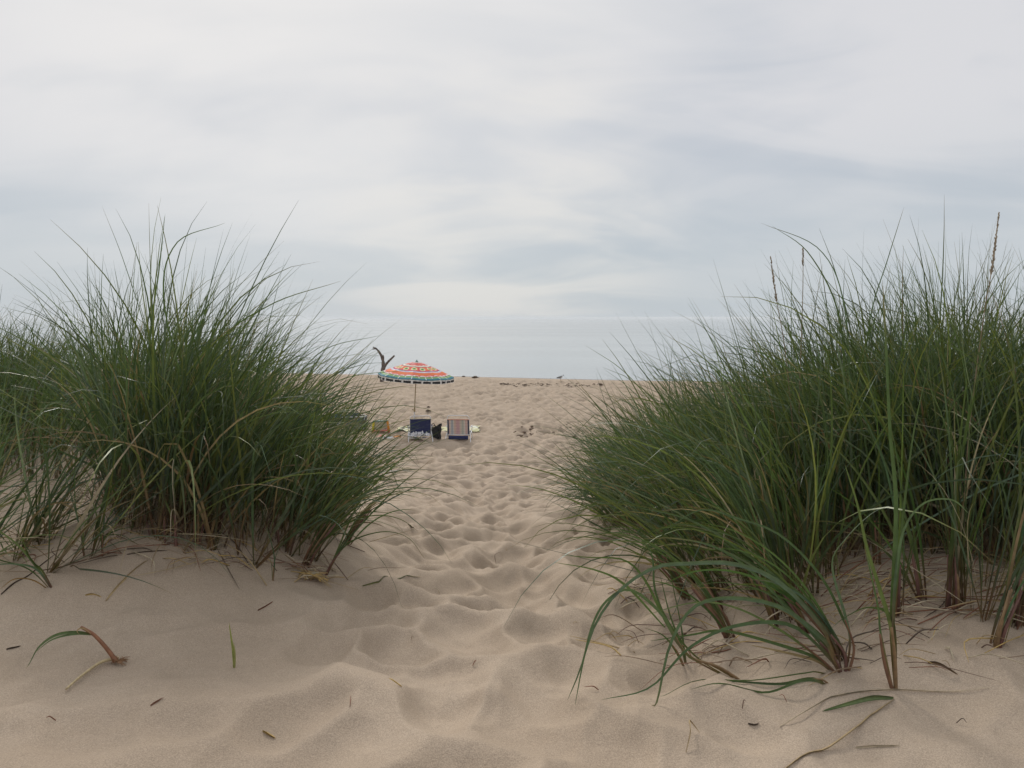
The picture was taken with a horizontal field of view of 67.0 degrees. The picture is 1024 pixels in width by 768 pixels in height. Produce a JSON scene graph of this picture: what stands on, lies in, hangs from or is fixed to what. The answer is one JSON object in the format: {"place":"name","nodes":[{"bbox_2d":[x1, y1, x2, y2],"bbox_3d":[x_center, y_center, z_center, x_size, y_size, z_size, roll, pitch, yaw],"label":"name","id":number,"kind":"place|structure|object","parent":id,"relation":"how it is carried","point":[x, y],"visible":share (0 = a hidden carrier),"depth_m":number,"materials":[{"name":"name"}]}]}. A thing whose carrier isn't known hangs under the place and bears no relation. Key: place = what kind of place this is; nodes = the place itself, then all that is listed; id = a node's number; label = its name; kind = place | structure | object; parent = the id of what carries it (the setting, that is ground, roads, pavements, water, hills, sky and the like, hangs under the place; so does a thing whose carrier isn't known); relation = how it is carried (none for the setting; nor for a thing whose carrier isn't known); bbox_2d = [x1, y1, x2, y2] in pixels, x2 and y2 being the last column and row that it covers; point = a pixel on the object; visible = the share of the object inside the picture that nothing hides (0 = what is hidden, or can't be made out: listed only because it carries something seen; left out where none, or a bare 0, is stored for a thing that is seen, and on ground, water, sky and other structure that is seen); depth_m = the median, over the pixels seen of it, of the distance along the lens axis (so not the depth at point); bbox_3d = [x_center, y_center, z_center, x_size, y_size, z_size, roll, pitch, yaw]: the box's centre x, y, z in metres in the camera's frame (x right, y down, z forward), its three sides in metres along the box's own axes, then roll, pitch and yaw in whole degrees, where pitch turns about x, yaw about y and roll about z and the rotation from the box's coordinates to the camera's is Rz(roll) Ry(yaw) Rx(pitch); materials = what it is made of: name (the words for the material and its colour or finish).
{"place":"outdoors","nodes":[
{"label":"outdoors","id":0,"kind":"place"},
{"bbox_2d":[0,289,180,486],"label":"dune grass","id":1,"kind":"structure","parent":0,"point":[7,387],"depth_m":5.72,"materials":[{"name":"green plant"}]},
{"bbox_2d":[330,415,366,429],"bbox_3d":[-5.061,1.173,24.101,1.191,0.490,0.652,0,5,-4],"label":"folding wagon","id":2,"kind":"object","parent":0,"point":[354,418],"visible":0.21,"depth_m":23.86,"materials":[{"name":"blue fabric"}]},
{"bbox_2d":[372,420,389,432],"bbox_3d":[-3.955,1.289,23.371,0.547,0.427,0.406,-1,5,-6],"label":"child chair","id":3,"kind":"object","parent":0,"point":[384,428],"visible":0.53,"depth_m":23.22,"materials":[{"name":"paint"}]},
{"bbox_2d":[0,373,1023,767],"bbox_3d":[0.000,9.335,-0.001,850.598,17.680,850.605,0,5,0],"label":"sand ground","id":4,"kind":"structure","parent":0,"point":[312,655],"depth_m":2.83,"materials":[{"name":"beige sand"}]},
{"bbox_2d":[0,519,51,587],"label":"grass shoot","id":5,"kind":"object","parent":4,"relation":"on","point":[37,568],"depth_m":3.23,"materials":[{"name":"plant"}]},
{"bbox_2d":[1,553,55,594],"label":"dry stalk","id":6,"kind":"object","parent":4,"relation":"on","point":[9,586],"visible":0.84,"depth_m":3.34,"materials":[{"name":"plant"}]},
{"bbox_2d":[45,416,91,556],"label":"grass shoot","id":7,"kind":"object","parent":4,"relation":"on","point":[82,535],"depth_m":3.48,"materials":[{"name":"plant"}]},
{"bbox_2d":[27,626,129,689],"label":"uprooted shoot","id":8,"kind":"object","parent":4,"relation":"on","point":[113,658],"visible":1,"depth_m":2.72,"materials":[{"name":"plant"}]},
{"bbox_2d":[43,550,120,570],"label":"dry stalk","id":9,"kind":"object","parent":4,"relation":"on","point":[80,561],"visible":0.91,"depth_m":3.41,"materials":[{"name":"plant"}]},
{"bbox_2d":[80,402,136,556],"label":"grass shoot","id":10,"kind":"object","parent":4,"relation":"on","point":[102,540],"depth_m":3.46,"materials":[{"name":"plant"}]},
{"bbox_2d":[106,560,146,600],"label":"dry stalk","id":11,"kind":"object","parent":4,"relation":"on","point":[117,586],"visible":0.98,"depth_m":3.27,"materials":[{"name":"plant"}]},
{"bbox_2d":[106,217,165,542],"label":"grass shoot","id":12,"kind":"object","parent":4,"relation":"on","point":[156,404],"depth_m":3.57,"materials":[{"name":"plant"}]},
{"bbox_2d":[0,347,278,593],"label":"dune grass","id":13,"kind":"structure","parent":4,"relation":"on","point":[38,522],"depth_m":3.56,"materials":[{"name":"green plant"}]},
{"bbox_2d":[127,550,162,554],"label":"dry stalk","id":14,"kind":"object","parent":4,"relation":"on","point":[144,551],"visible":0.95,"depth_m":3.46,"materials":[{"name":"plant"}]},
{"bbox_2d":[155,302,199,545],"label":"grass shoot","id":15,"kind":"object","parent":4,"relation":"on","point":[174,522],"depth_m":3.53,"materials":[{"name":"plant"}]},
{"bbox_2d":[190,321,254,545],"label":"grass shoot","id":16,"kind":"object","parent":4,"relation":"on","point":[197,536],"depth_m":3.62,"materials":[{"name":"plant"}]},
{"bbox_2d":[229,624,235,667],"bbox_3d":[-0.972,0.923,2.690,0.008,0.185,0.032,-5,7,-44],"label":"lone sprout","id":17,"kind":"object","parent":4,"relation":"on","point":[233,654],"visible":0.88,"depth_m":2.69,"materials":[{"name":"green plant"}]},
{"bbox_2d":[211,403,258,541],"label":"grass shoot","id":18,"kind":"object","parent":4,"relation":"on","point":[216,404],"depth_m":3.60,"materials":[{"name":"plant"}]},
{"bbox_2d":[0,199,478,607],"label":"dune grass","id":19,"kind":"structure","parent":4,"relation":"on","point":[313,483],"depth_m":3.73,"materials":[{"name":"green plant"}]},
{"bbox_2d":[204,306,289,537],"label":"grass shoot","id":20,"kind":"object","parent":4,"relation":"on","point":[243,413],"depth_m":3.75,"materials":[{"name":"plant"}]},
{"bbox_2d":[264,521,283,580],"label":"grass shoot","id":21,"kind":"object","parent":4,"relation":"on","point":[274,556],"depth_m":3.55,"materials":[{"name":"plant"}]},
{"bbox_2d":[294,567,344,582],"bbox_3d":[-0.940,0.922,3.724,0.266,0.073,0.141,-4,6,-40],"label":"straw heap","id":22,"kind":"object","parent":4,"relation":"on","point":[316,573],"visible":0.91,"depth_m":3.70,"materials":[{"name":"beige plant"}]},
{"bbox_2d":[269,335,402,549],"bbox_3d":[-0.893,0.296,3.973,0.688,1.090,0.154,-3,6,-27],"label":"grass shoot","id":23,"kind":"object","parent":4,"relation":"on","point":[278,540],"depth_m":3.90,"materials":[{"name":"plant"}]},
{"bbox_2d":[302,471,417,567],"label":"grass shoot","id":24,"kind":"object","parent":4,"relation":"on","point":[321,539],"depth_m":3.78,"materials":[{"name":"plant"}]},
{"bbox_2d":[325,446,426,575],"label":"grass shoot","id":25,"kind":"object","parent":4,"relation":"on","point":[339,550],"depth_m":3.80,"materials":[{"name":"plant"}]},
{"bbox_2d":[373,347,394,381],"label":"driftwood","id":26,"kind":"object","parent":4,"relation":"on","point":[384,365],"visible":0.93,"depth_m":42.55,"materials":[{"name":"grey wood"}]},
{"bbox_2d":[345,486,428,544],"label":"grass shoot","id":27,"kind":"object","parent":4,"relation":"on","point":[353,529],"depth_m":4.44,"materials":[{"name":"plant"}]},
{"bbox_2d":[362,575,418,585],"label":"dry stalk","id":28,"kind":"object","parent":4,"relation":"on","point":[387,576],"visible":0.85,"depth_m":3.82,"materials":[{"name":"plant"}]},
{"bbox_2d":[377,360,453,417],"bbox_3d":[-2.829,0.490,22.801,2.132,2.425,2.137,2,5,22],"label":"beach umbrella","id":29,"kind":"object","parent":4,"relation":"on","point":[416,372],"visible":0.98,"depth_m":22.07,"materials":[{"name":"multicoloured fabric"}]},
{"bbox_2d":[407,415,432,441],"bbox_3d":[-2.576,1.221,21.703,0.708,0.741,0.650,-1,5,-9],"label":"beach chair","id":30,"kind":"object","parent":4,"relation":"on","point":[424,422],"visible":0.84,"depth_m":21.50,"materials":[{"name":"blue fabric"}]},
{"bbox_2d":[408,430,429,438],"bbox_3d":[-2.595,1.404,21.505,0.600,0.225,0.284,-1,5,-6],"label":"towel","id":31,"kind":"object","parent":30,"relation":"on","point":[416,434],"visible":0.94,"depth_m":21.46,"materials":[{"name":"fabric"}]},
{"bbox_2d":[431,423,441,438],"bbox_3d":[-2.166,1.339,22.147,0.333,0.450,0.170,1,5,12],"label":"tote bag","id":32,"kind":"object","parent":4,"relation":"on","point":[436,430],"visible":0.85,"depth_m":22.09,"materials":[{"name":"black fabric"}]},
{"bbox_2d":[396,425,479,431],"bbox_3d":[-2.260,1.381,23.813,2.595,0.162,1.238,0,5,0],"label":"beach blanket","id":33,"kind":"object","parent":4,"relation":"on","point":[475,428],"visible":0.24,"depth_m":23.73,"materials":[{"name":"fabric"}]},
{"bbox_2d":[445,415,472,441],"bbox_3d":[-1.477,1.210,21.540,0.738,0.751,0.650,0,5,2],"label":"beach chair","id":34,"kind":"object","parent":4,"relation":"on","point":[458,426],"visible":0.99,"depth_m":21.37,"materials":[{"name":"multicoloured fabric"}]},
{"bbox_2d":[4,389,1023,722],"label":"plant litter","id":35,"kind":"object","parent":4,"relation":"on","point":[870,603],"visible":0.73,"depth_m":3.07,"materials":[{"name":"plant"}]},
{"bbox_2d":[513,425,575,436],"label":"sand clods","id":36,"kind":"object","parent":4,"relation":"on","point":[533,433],"visible":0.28,"depth_m":22.93,"materials":[{"name":"beige sand"}]},
{"bbox_2d":[499,383,601,386],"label":"wrack line","id":37,"kind":"object","parent":4,"relation":"on","point":[541,385],"visible":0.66,"depth_m":40.30,"materials":[{"name":"brown plant"}]},
{"bbox_2d":[585,495,690,599],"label":"grass shoot","id":38,"kind":"object","parent":4,"relation":"on","point":[674,574],"depth_m":3.65,"materials":[{"name":"plant"}]},
{"bbox_2d":[555,530,739,703],"bbox_3d":[0.450,0.760,2.634,0.617,0.482,0.382,-1,5,-14],"label":"grass shoot","id":39,"kind":"object","parent":4,"relation":"on","point":[657,607],"depth_m":2.54,"materials":[{"name":"plant"}]},
{"bbox_2d":[590,315,738,580],"bbox_3d":[0.771,0.317,3.975,0.816,1.380,0.060,2,5,22],"label":"grass shoot","id":40,"kind":"object","parent":4,"relation":"on","point":[668,423],"depth_m":3.94,"materials":[{"name":"plant"}]},
{"bbox_2d":[646,552,686,665],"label":"grass shoot","id":41,"kind":"object","parent":4,"relation":"on","point":[678,654],"depth_m":2.85,"materials":[{"name":"plant"}]},
{"bbox_2d":[620,489,722,609],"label":"grass shoot","id":42,"kind":"object","parent":4,"relation":"on","point":[711,584],"depth_m":3.46,"materials":[{"name":"plant"}]},
{"bbox_2d":[613,532,734,638],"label":"grass shoot","id":43,"kind":"object","parent":4,"relation":"on","point":[712,611],"depth_m":2.91,"materials":[{"name":"plant"}]},
{"bbox_2d":[686,720,698,751],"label":"dry stalk","id":44,"kind":"object","parent":4,"relation":"on","point":[690,732],"visible":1,"depth_m":2.09,"materials":[{"name":"plant"}]},
{"bbox_2d":[643,430,778,628],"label":"grass shoot","id":45,"kind":"object","parent":4,"relation":"on","point":[770,609],"depth_m":3.12,"materials":[{"name":"plant"}]},
{"bbox_2d":[568,505,884,705],"bbox_3d":[0.708,0.703,2.485,1.064,0.588,0.380,0,5,0],"label":"grass shoot","id":46,"kind":"object","parent":4,"relation":"on","point":[824,646],"depth_m":2.48,"materials":[{"name":"plant"}]},
{"bbox_2d":[651,487,809,633],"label":"grass shoot","id":47,"kind":"object","parent":4,"relation":"on","point":[796,610],"depth_m":2.96,"materials":[{"name":"plant"}]},
{"bbox_2d":[647,522,849,660],"bbox_3d":[0.802,0.695,2.572,0.695,0.547,0.252,0,5,0],"label":"grass shoot","id":48,"kind":"object","parent":4,"relation":"on","point":[819,613],"depth_m":2.57,"materials":[{"name":"plant"}]},
{"bbox_2d":[689,677,827,693],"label":"grass shoot","id":49,"kind":"object","parent":4,"relation":"on","point":[806,679],"depth_m":2.39,"materials":[{"name":"plant"}]},
{"bbox_2d":[770,256,804,563],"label":"seed stalk","id":50,"kind":"object","parent":4,"relation":"on","point":[773,280],"visible":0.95,"depth_m":3.67,"materials":[{"name":"plant"}]},
{"bbox_2d":[798,248,803,557],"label":"seed stalk","id":51,"kind":"object","parent":4,"relation":"on","point":[800,367],"visible":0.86,"depth_m":3.78,"materials":[{"name":"plant"}]},
{"bbox_2d":[764,208,903,554],"bbox_3d":[1.543,-0.001,3.691,0.686,1.690,0.205,0,5,0],"label":"grass shoot","id":52,"kind":"object","parent":4,"relation":"on","point":[849,518],"depth_m":3.67,"materials":[{"name":"plant"}]},
{"bbox_2d":[785,698,894,767],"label":"dry stalk","id":53,"kind":"object","parent":4,"relation":"on","point":[840,738],"visible":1,"depth_m":2.12,"materials":[{"name":"plant"}]},
{"bbox_2d":[796,364,905,565],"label":"grass shoot","id":54,"kind":"object","parent":4,"relation":"on","point":[873,536],"depth_m":3.42,"materials":[{"name":"plant"}]},
{"bbox_2d":[822,695,893,711],"bbox_3d":[1.041,0.947,2.301,0.269,0.038,0.025,-2,5,-20],"label":"blade of grass","id":55,"kind":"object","parent":4,"relation":"on","point":[867,698],"visible":1,"depth_m":2.29,"materials":[{"name":"plant"}]},
{"bbox_2d":[799,388,926,601],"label":"grass shoot","id":56,"kind":"object","parent":4,"relation":"on","point":[917,581],"depth_m":3.04,"materials":[{"name":"plant"}]},
{"bbox_2d":[856,745,896,748],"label":"dry stalk","id":57,"kind":"object","parent":4,"relation":"on","point":[860,747],"visible":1,"depth_m":2.11,"materials":[{"name":"plant"}]},
{"bbox_2d":[780,687,984,726],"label":"dry stalk","id":58,"kind":"object","parent":4,"relation":"on","point":[872,690],"visible":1,"depth_m":2.37,"materials":[{"name":"plant"}]},
{"bbox_2d":[830,280,969,688],"bbox_3d":[1.246,0.333,2.424,0.429,1.310,0.133,-1,5,-9],"label":"grass shoot","id":59,"kind":"object","parent":4,"relation":"on","point":[896,559],"depth_m":2.41,"materials":[{"name":"plant"}]},
{"bbox_2d":[851,366,1010,617],"bbox_3d":[1.485,0.425,2.887,0.603,0.999,0.320,3,6,32],"label":"grass shoot","id":60,"kind":"object","parent":4,"relation":"on","point":[899,577],"depth_m":2.90,"materials":[{"name":"plant"}]},
{"bbox_2d":[928,661,956,673],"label":"twig","id":61,"kind":"object","parent":4,"relation":"on","point":[941,664],"visible":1,"depth_m":2.50,"materials":[{"name":"wood"}]},
{"bbox_2d":[945,647,953,660],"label":"dry stalk","id":62,"kind":"object","parent":4,"relation":"on","point":[950,652],"visible":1,"depth_m":2.56,"materials":[{"name":"plant"}]},
{"bbox_2d":[937,297,1023,608],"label":"grass shoot","id":63,"kind":"object","parent":4,"relation":"on","point":[951,569],"depth_m":2.87,"materials":[{"name":"plant"}]},
{"bbox_2d":[962,212,999,556],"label":"seed stalk","id":64,"kind":"object","parent":4,"relation":"on","point":[991,270],"visible":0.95,"depth_m":3.14,"materials":[{"name":"plant"}]},
{"bbox_2d":[964,309,1023,627],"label":"grass shoot","id":65,"kind":"object","parent":4,"relation":"on","point":[1020,541],"depth_m":2.79,"materials":[{"name":"plant"}]},
{"bbox_2d":[989,493,1023,647],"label":"grass shoot","id":66,"kind":"object","parent":4,"relation":"on","point":[1001,631],"depth_m":2.65,"materials":[{"name":"plant"}]},
{"bbox_2d":[0,318,1023,381],"bbox_3d":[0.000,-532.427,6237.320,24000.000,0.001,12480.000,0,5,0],"label":"water","id":67,"kind":"structure","parent":0,"point":[528,347],"depth_m":122.92,"materials":[{"name":"grey liquid"}]},
{"bbox_2d":[271,372,728,381],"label":"foam","id":68,"kind":"object","parent":67,"relation":"on","point":[523,377],"visible":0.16,"depth_m":48.04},
{"bbox_2d":[0,0,1023,317],"label":"sky","id":69,"kind":"structure","parent":0,"point":[475,158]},
{"bbox_2d":[458,219,1023,684],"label":"dune grass","id":70,"kind":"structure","parent":0,"point":[750,437],"depth_m":3.62,"materials":[{"name":"green plant"}]}
]}

